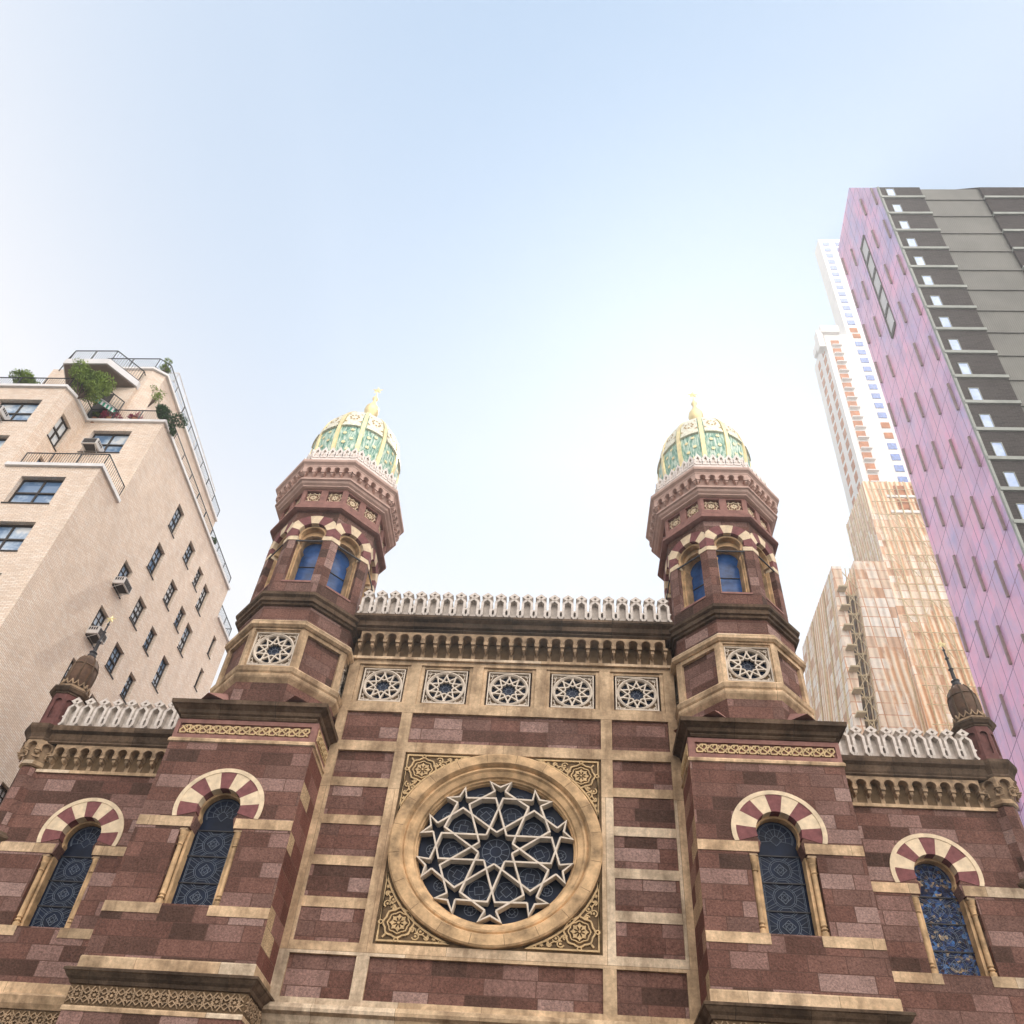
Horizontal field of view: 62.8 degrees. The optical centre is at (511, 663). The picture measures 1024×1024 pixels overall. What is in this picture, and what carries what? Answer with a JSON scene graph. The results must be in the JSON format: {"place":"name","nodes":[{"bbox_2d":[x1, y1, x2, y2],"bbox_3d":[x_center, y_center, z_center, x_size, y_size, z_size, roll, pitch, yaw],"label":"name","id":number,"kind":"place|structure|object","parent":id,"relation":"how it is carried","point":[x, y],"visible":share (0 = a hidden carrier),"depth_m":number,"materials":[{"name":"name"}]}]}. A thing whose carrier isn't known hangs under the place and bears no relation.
{"place":"outdoors","nodes":[
{"label":"outdoors","id":0,"kind":"place"},
{"bbox_2d":[0,350,231,804],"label":"apartment building","id":1,"kind":"structure","parent":0,"point":[80,529],"depth_m":38.41,"materials":[{"name":"beige brick"}]},
{"bbox_2d":[0,784,6,804],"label":"window","id":2,"kind":"structure","parent":1,"relation":"in","point":[3,791],"depth_m":30.14,"materials":[{"name":"black glass"}]},
{"bbox_2d":[0,439,6,447],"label":"window","id":3,"kind":"structure","parent":1,"relation":"in","point":[2,441],"depth_m":37.39,"materials":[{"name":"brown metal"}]},
{"bbox_2d":[0,405,10,422],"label":"air conditioner","id":4,"kind":"object","parent":1,"relation":"attached to","point":[4,414],"visible":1,"depth_m":38.00,"materials":[{"name":"metal"}]},
{"bbox_2d":[0,525,33,551],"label":"window","id":5,"kind":"structure","parent":1,"relation":"in","point":[12,537],"depth_m":33.07,"materials":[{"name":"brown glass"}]},
{"bbox_2d":[0,403,39,420],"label":"window","id":6,"kind":"structure","parent":1,"relation":"in","point":[16,411],"depth_m":39.05,"materials":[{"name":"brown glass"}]},
{"bbox_2d":[8,368,40,383],"bbox_3d":[-23.768,-13.580,40.887,1.693,1.846,1.196,2,-41,3],"label":"shrub","id":7,"kind":"object","parent":1,"relation":"on","point":[23,373],"visible":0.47,"depth_m":40.87,"materials":[{"name":"green plant"}]},
{"bbox_2d":[1,480,62,503],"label":"window","id":8,"kind":"structure","parent":1,"relation":"in","point":[29,491],"depth_m":34.88,"materials":[{"name":"blue glass"}]},
{"bbox_2d":[47,416,67,451],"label":"window","id":9,"kind":"structure","parent":1,"relation":"in","point":[57,432],"depth_m":39.23,"materials":[{"name":"white glass"}]},
{"bbox_2d":[59,661,73,683],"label":"window","id":10,"kind":"structure","parent":1,"relation":"in","point":[70,665],"depth_m":33.87,"materials":[{"name":"grey glass"}]},
{"bbox_2d":[68,358,116,404],"bbox_3d":[-20.640,-13.588,40.903,1.995,2.404,2.120,2,-41,3],"label":"shrub","id":11,"kind":"object","parent":1,"relation":"on","point":[96,384],"visible":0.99,"depth_m":40.70,"materials":[{"name":"green plant"}]},
{"bbox_2d":[81,438,103,453],"bbox_3d":[-19.759,-10.087,39.362,0.724,0.722,0.692,2,-41,3],"label":"air conditioner","id":12,"kind":"object","parent":1,"relation":"attached to","point":[92,444],"visible":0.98,"depth_m":39.25,"materials":[{"name":"metal"}]},
{"bbox_2d":[90,411,100,422],"bbox_3d":[-20.521,-12.134,41.517,0.777,1.088,0.550,2,-41,3],"label":"flowering plant","id":13,"kind":"object","parent":1,"relation":"on","point":[94,413],"visible":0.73,"depth_m":41.48,"materials":[{"name":"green plant"}]},
{"bbox_2d":[84,626,106,646],"bbox_3d":[-17.508,-1.059,35.037,0.692,0.722,0.724,2,-41,3],"label":"air conditioner","id":14,"kind":"object","parent":1,"relation":"attached to","point":[94,633],"visible":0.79,"depth_m":34.93,"materials":[{"name":"metal"}]},
{"bbox_2d":[85,608,105,648],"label":"window","id":15,"kind":"structure","parent":1,"relation":"in","point":[100,617],"depth_m":36.05,"materials":[{"name":"grey glass"}]},
{"bbox_2d":[87,394,113,417],"bbox_3d":[-20.739,-12.935,42.153,0.700,2.200,0.030,2,-41,3],"label":"terrace door","id":16,"kind":"structure","parent":1,"relation":"in","point":[98,406],"depth_m":42.09,"materials":[{"name":"brown metal"}]},
{"bbox_2d":[77,434,129,452],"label":"window","id":17,"kind":"structure","parent":1,"relation":"in","point":[111,443],"depth_m":40.39,"materials":[{"name":"blue glass"}]},
{"bbox_2d":[99,410,122,418],"bbox_3d":[-19.924,-12.048,41.526,1.090,0.943,0.757,14,-42,-10],"label":"flowering plant","id":18,"kind":"object","parent":1,"relation":"on","point":[104,413],"visible":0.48,"depth_m":41.41,"materials":[{"name":"red plant"}]},
{"bbox_2d":[105,645,120,679],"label":"window","id":19,"kind":"structure","parent":1,"relation":"in","point":[113,659],"depth_m":37.30,"materials":[{"name":"blue glass"}]},
{"bbox_2d":[112,563,129,598],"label":"window","id":20,"kind":"structure","parent":1,"relation":"in","point":[124,572],"depth_m":37.95,"materials":[{"name":"grey glass"}]},
{"bbox_2d":[112,576,131,596],"bbox_3d":[-17.324,-3.322,36.968,0.692,0.722,0.724,2,-41,3],"label":"air conditioner","id":21,"kind":"object","parent":1,"relation":"attached to","point":[122,585],"visible":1,"depth_m":36.89,"materials":[{"name":"metal"}]},
{"bbox_2d":[120,675,132,704],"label":"window","id":22,"kind":"structure","parent":1,"relation":"in","point":[129,681],"depth_m":38.52,"materials":[{"name":"glass"}]},
{"bbox_2d":[128,411,142,418],"bbox_3d":[-18.625,-12.012,41.392,0.712,0.874,0.639,2,-41,3],"label":"flowering plant","id":23,"kind":"object","parent":1,"relation":"on","point":[131,415],"visible":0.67,"depth_m":41.34,"materials":[{"name":"red plant"}]},
{"bbox_2d":[129,599,143,630],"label":"window","id":24,"kind":"structure","parent":1,"relation":"in","point":[138,608],"depth_m":39.20,"materials":[{"name":"grey glass"}]},
{"bbox_2d":[142,629,153,656],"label":"window","id":25,"kind":"structure","parent":1,"relation":"in","point":[150,636],"depth_m":40.41,"materials":[{"name":"glass"}]},
{"bbox_2d":[146,546,161,579],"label":"window","id":26,"kind":"structure","parent":1,"relation":"in","point":[157,554],"depth_m":40.77,"materials":[{"name":"blue glass"}]},
{"bbox_2d":[148,385,165,406],"bbox_3d":[-18.596,-13.836,43.649,0.776,1.695,0.882,-16,-45,22],"label":"shrub","id":27,"kind":"object","parent":1,"relation":"on","point":[158,395],"visible":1,"depth_m":43.80,"materials":[{"name":"green plant"}]},
{"bbox_2d":[151,658,166,693],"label":"window","id":28,"kind":"structure","parent":1,"relation":"in","point":[163,664],"depth_m":41.63,"materials":[{"name":"grey glass"}]},
{"bbox_2d":[159,357,172,372],"bbox_3d":[-18.754,-15.947,45.252,0.620,1.055,0.864,15,-42,-12],"label":"shrub","id":29,"kind":"object","parent":1,"relation":"on","point":[165,369],"visible":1,"depth_m":45.24,"materials":[{"name":"green plant"}]},
{"bbox_2d":[163,582,174,611],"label":"window","id":30,"kind":"structure","parent":1,"relation":"in","point":[166,599],"depth_m":42.39,"materials":[{"name":"grey glass"}]},
{"bbox_2d":[155,403,187,435],"bbox_3d":[-16.891,-12.071,41.368,1.338,1.381,1.592,-23,-48,28],"label":"shrub","id":31,"kind":"object","parent":1,"relation":"on","point":[163,411],"visible":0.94,"depth_m":41.32,"materials":[{"name":"green plant"}]},
{"bbox_2d":[168,507,181,538],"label":"window","id":32,"kind":"structure","parent":1,"relation":"in","point":[177,515],"depth_m":42.78,"materials":[{"name":"grey glass"}]},
{"bbox_2d":[173,609,182,633],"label":"window","id":33,"kind":"structure","parent":1,"relation":"in","point":[180,614],"depth_m":43.51,"materials":[{"name":"grey glass"}]},
{"bbox_2d":[177,626,189,657],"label":"window","id":34,"kind":"structure","parent":1,"relation":"in","point":[186,633],"depth_m":44.21,"materials":[{"name":"grey glass"}]},
{"bbox_2d":[182,543,192,569],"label":"window","id":35,"kind":"structure","parent":1,"relation":"in","point":[187,555],"depth_m":44.34,"materials":[{"name":"glass"}]},
{"bbox_2d":[192,569,200,592],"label":"window","id":36,"kind":"structure","parent":1,"relation":"in","point":[197,576],"depth_m":45.47,"materials":[{"name":"grey glass"}]},
{"bbox_2d":[194,670,200,691],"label":"window","id":37,"kind":"structure","parent":1,"relation":"in","point":[200,670],"depth_m":45.97,"materials":[{"name":"grey metal"}]},
{"bbox_2d":[195,587,206,616],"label":"window","id":38,"kind":"structure","parent":1,"relation":"in","point":[199,603],"depth_m":46.18,"materials":[{"name":"grey glass"}]},
{"bbox_2d":[207,639,213,658],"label":"window","id":39,"kind":"structure","parent":1,"relation":"in","point":[213,639],"depth_m":47.56,"materials":[{"name":"grey metal"}]},
{"bbox_2d":[0,0,1023,692],"label":"sky","id":40,"kind":"structure","parent":0,"point":[538,228],"materials":[{"name":"blue"}]},
{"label":"pavement","id":41,"kind":"structure","parent":0,"visible":0},
{"bbox_2d":[0,388,1023,1023],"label":"synagogue","id":42,"kind":"structure","parent":41,"relation":"on","point":[336,794],"depth_m":24.21,"materials":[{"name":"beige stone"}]},
{"bbox_2d":[0,798,126,938],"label":"arched window","id":43,"kind":"structure","parent":42,"relation":"in","point":[54,897],"depth_m":24.70,"materials":[{"name":"beige stone"}]},
{"bbox_2d":[101,768,292,918],"bbox_3d":[-8.156,4.856,22.811,4.311,4.402,0.530,2,-41,3],"label":"arched window","id":44,"kind":"structure","parent":42,"relation":"in","point":[200,865],"depth_m":22.88,"materials":[{"name":"beige stone"}]},
{"bbox_2d":[358,668,406,701],"bbox_3d":[-4.330,0.770,28.084,1.400,1.400,0.190,2,-41,3],"label":"star window","id":45,"kind":"structure","parent":42,"relation":"in","point":[378,684],"depth_m":28.12,"materials":[{"name":"white stone"}]},
{"bbox_2d":[422,670,467,703],"bbox_3d":[-2.221,0.838,27.963,1.400,1.400,0.190,2,-41,3],"label":"star window","id":46,"kind":"structure","parent":42,"relation":"in","point":[444,687],"depth_m":28.00,"materials":[{"name":"white stone"}]},
{"bbox_2d":[373,753,602,955],"bbox_3d":[-0.472,5.289,24.044,6.100,6.120,0.642,2,-41,3],"label":"rose window","id":47,"kind":"structure","parent":42,"relation":"in","point":[490,851],"depth_m":23.91,"materials":[{"name":"stone"}]},
{"bbox_2d":[350,660,666,712],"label":"attic window frames","id":48,"kind":"structure","parent":42,"relation":"in","point":[416,672],"depth_m":27.99,"materials":[{"name":"beige stone"}]},
{"bbox_2d":[486,672,530,706],"bbox_3d":[-0.111,0.907,27.842,1.400,1.400,0.190,2,-41,3],"label":"star window","id":49,"kind":"structure","parent":42,"relation":"in","point":[504,689],"depth_m":27.88,"materials":[{"name":"white stone"}]},
{"bbox_2d":[551,674,593,708],"bbox_3d":[1.998,0.976,27.721,1.400,1.400,0.190,2,-41,3],"label":"star window","id":50,"kind":"structure","parent":42,"relation":"in","point":[567,691],"depth_m":27.76,"materials":[{"name":"white stone"}]},
{"bbox_2d":[615,676,659,710],"bbox_3d":[4.107,1.044,27.600,1.400,1.400,0.190,2,-41,3],"label":"star window","id":51,"kind":"structure","parent":42,"relation":"in","point":[631,693],"depth_m":27.64,"materials":[{"name":"white stone"}]},
{"bbox_2d":[697,790,886,950],"bbox_3d":[7.033,5.350,21.941,4.311,4.402,0.530,2,-41,3],"label":"arched window","id":52,"kind":"structure","parent":42,"relation":"in","point":[788,897],"depth_m":22.00,"materials":[{"name":"beige stone"}]},
{"bbox_2d":[871,833,1023,988],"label":"arched window","id":53,"kind":"structure","parent":42,"relation":"in","point":[953,937],"depth_m":23.22,"materials":[{"name":"blue glass"}]},
{"bbox_2d":[802,561,921,735],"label":"netted building","id":54,"kind":"structure","parent":41,"relation":"on","point":[856,669],"depth_m":90.15,"materials":[{"name":"beige stone"}]},
{"bbox_2d":[838,187,1023,826],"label":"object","id":55,"kind":"structure","parent":41,"relation":"on","point":[935,278],"depth_m":65.19,"materials":[{"name":"pink glass"}]},
{"bbox_2d":[885,188,895,194],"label":"window","id":56,"kind":"structure","parent":55,"relation":"in","point":[890,191],"depth_m":78.22,"materials":[{"name":"white glass"}]},
{"bbox_2d":[892,204,902,211],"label":"window","id":57,"kind":"structure","parent":55,"relation":"in","point":[897,207],"depth_m":76.39,"materials":[{"name":"white glass"}]},
{"bbox_2d":[899,221,910,228],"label":"window","id":58,"kind":"structure","parent":55,"relation":"in","point":[904,224],"depth_m":74.66,"materials":[{"name":"white glass"}]},
{"bbox_2d":[906,238,917,245],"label":"window","id":59,"kind":"structure","parent":55,"relation":"in","point":[911,241],"depth_m":72.91,"materials":[{"name":"white glass"}]},
{"bbox_2d":[913,256,925,264],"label":"window","id":60,"kind":"structure","parent":55,"relation":"in","point":[919,260],"depth_m":71.17,"materials":[{"name":"white glass"}]},
{"bbox_2d":[921,275,933,284],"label":"window","id":61,"kind":"structure","parent":55,"relation":"in","point":[927,279],"depth_m":69.38,"materials":[{"name":"white glass"}]},
{"bbox_2d":[930,296,942,304],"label":"window","id":62,"kind":"structure","parent":55,"relation":"in","point":[936,300],"depth_m":67.65,"materials":[{"name":"white glass"}]},
{"bbox_2d":[938,317,951,326],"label":"window","id":63,"kind":"structure","parent":55,"relation":"in","point":[945,322],"depth_m":65.87,"materials":[{"name":"white glass"}]},
{"bbox_2d":[948,339,961,349],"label":"window","id":64,"kind":"structure","parent":55,"relation":"in","point":[954,344],"depth_m":64.14,"materials":[{"name":"white glass"}]},
{"bbox_2d":[957,363,971,373],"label":"window","id":65,"kind":"structure","parent":55,"relation":"in","point":[964,368],"depth_m":62.37,"materials":[{"name":"white glass"}]},
{"bbox_2d":[968,388,983,399],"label":"window","id":66,"kind":"structure","parent":55,"relation":"in","point":[975,393],"depth_m":60.58,"materials":[{"name":"white glass"}]},
{"bbox_2d":[979,414,994,426],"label":"window","id":67,"kind":"structure","parent":55,"relation":"in","point":[986,419],"depth_m":58.87,"materials":[{"name":"white glass"}]},
{"bbox_2d":[990,442,1006,455],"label":"window","id":68,"kind":"structure","parent":55,"relation":"in","point":[998,448],"depth_m":57.10,"materials":[{"name":"white glass"}]},
{"bbox_2d":[1002,472,1020,486],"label":"window","id":69,"kind":"structure","parent":55,"relation":"in","point":[1011,479],"depth_m":55.35,"materials":[{"name":"white glass"}]},
{"bbox_2d":[1016,503,1023,518],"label":"window","id":70,"kind":"structure","parent":55,"relation":"in","point":[1020,507],"depth_m":53.72,"materials":[{"name":"white glass"}]},
{"label":"street","id":71,"kind":"structure","parent":0,"visible":0},
{"bbox_2d":[813,239,910,513],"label":"residential tower","id":72,"kind":"structure","parent":71,"relation":"on","point":[866,445],"depth_m":148.67,"materials":[{"name":"white concrete"}]},
{"bbox_2d":[843,462,847,475],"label":"window","id":73,"kind":"structure","parent":72,"relation":"in","point":[845,466],"depth_m":140.44,"materials":[{"name":"orange glass"}]},
{"bbox_2d":[842,306,850,309],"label":"window","id":74,"kind":"structure","parent":72,"relation":"in","point":[844,307],"depth_m":168.02,"materials":[{"name":"blue glass"}]},
{"bbox_2d":[845,438,849,450],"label":"window","id":75,"kind":"structure","parent":72,"relation":"in","point":[847,442],"depth_m":140.25,"materials":[{"name":"orange glass"}]},
{"bbox_2d":[846,473,849,485],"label":"window","id":76,"kind":"structure","parent":72,"relation":"in","point":[848,478],"depth_m":138.50,"materials":[{"name":"pink glass"}]},
{"bbox_2d":[848,448,851,460],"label":"window","id":77,"kind":"structure","parent":72,"relation":"in","point":[850,453],"depth_m":138.31,"materials":[{"name":"pink glass"}]},
{"bbox_2d":[849,485,852,496],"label":"window","id":78,"kind":"structure","parent":72,"relation":"in","point":[850,490],"depth_m":136.55,"materials":[{"name":"pink glass"}]},
{"bbox_2d":[847,320,855,324],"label":"window","id":79,"kind":"structure","parent":72,"relation":"in","point":[850,322],"depth_m":164.15,"materials":[{"name":"blue glass"}]},
{"bbox_2d":[851,459,854,471],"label":"window","id":80,"kind":"structure","parent":72,"relation":"in","point":[852,464],"depth_m":136.32,"materials":[{"name":"pink glass"}]},
{"bbox_2d":[849,328,857,331],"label":"window","id":81,"kind":"structure","parent":72,"relation":"in","point":[851,329],"depth_m":162.12,"materials":[{"name":"orange glass"}]},
{"bbox_2d":[854,471,857,482],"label":"window","id":82,"kind":"structure","parent":72,"relation":"in","point":[855,475],"depth_m":134.50,"materials":[{"name":"pink glass"}]},
{"bbox_2d":[852,334,860,337],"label":"window","id":83,"kind":"structure","parent":72,"relation":"in","point":[854,335],"depth_m":159.80,"materials":[{"name":"orange glass"}]},
{"bbox_2d":[855,341,863,345],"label":"window","id":84,"kind":"structure","parent":72,"relation":"in","point":[858,343],"depth_m":158.08,"materials":[{"name":"blue glass"}]},
{"bbox_2d":[857,350,865,353],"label":"window","id":85,"kind":"structure","parent":72,"relation":"in","point":[859,351],"depth_m":156.04,"materials":[{"name":"blue glass"}]},
{"bbox_2d":[860,358,868,362],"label":"window","id":86,"kind":"structure","parent":72,"relation":"in","point":[863,360],"depth_m":154.06,"materials":[{"name":"blue glass"}]},
{"bbox_2d":[863,366,871,371],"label":"window","id":87,"kind":"structure","parent":72,"relation":"in","point":[866,368],"depth_m":152.22,"materials":[{"name":"blue glass"}]},
{"bbox_2d":[865,375,874,379],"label":"window","id":88,"kind":"structure","parent":72,"relation":"in","point":[869,377],"depth_m":150.23,"materials":[{"name":"blue glass"}]},
{"bbox_2d":[868,384,877,388],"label":"window","id":89,"kind":"structure","parent":72,"relation":"in","point":[871,386],"depth_m":148.30,"materials":[{"name":"blue glass"}]},
{"bbox_2d":[871,393,880,398],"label":"window","id":90,"kind":"structure","parent":72,"relation":"in","point":[874,395],"depth_m":146.28,"materials":[{"name":"blue glass"}]},
{"bbox_2d":[874,403,883,407],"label":"window","id":91,"kind":"structure","parent":72,"relation":"in","point":[877,405],"depth_m":144.33,"materials":[{"name":"blue glass"}]},
{"bbox_2d":[877,412,886,417],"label":"window","id":92,"kind":"structure","parent":72,"relation":"in","point":[880,414],"depth_m":142.44,"materials":[{"name":"blue glass"}]},
{"bbox_2d":[880,422,890,427],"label":"window","id":93,"kind":"structure","parent":72,"relation":"in","point":[883,424],"depth_m":140.51,"materials":[{"name":"orange glass"}]},
{"bbox_2d":[884,432,893,438],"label":"window","id":94,"kind":"structure","parent":72,"relation":"in","point":[887,435],"depth_m":138.50,"materials":[{"name":"orange glass"}]},
{"bbox_2d":[887,443,897,448],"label":"window","id":95,"kind":"structure","parent":72,"relation":"in","point":[890,445],"depth_m":136.59,"materials":[{"name":"blue glass"}]},
{"bbox_2d":[890,454,900,459],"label":"window","id":96,"kind":"structure","parent":72,"relation":"in","point":[894,456],"depth_m":134.63,"materials":[{"name":"blue glass"}]},
{"bbox_2d":[894,465,904,471],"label":"window","id":97,"kind":"structure","parent":72,"relation":"in","point":[898,468],"depth_m":132.61,"materials":[{"name":"blue glass"}]},
{"bbox_2d":[898,476,907,481],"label":"window","id":98,"kind":"structure","parent":72,"relation":"in","point":[901,479],"depth_m":130.78,"materials":[{"name":"blue glass"}]},
{"bbox_2d":[846,481,983,736],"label":"netted building","id":99,"kind":"structure","parent":71,"relation":"on","point":[885,523],"depth_m":114.28,"materials":[{"name":"beige brick"}]}
]}

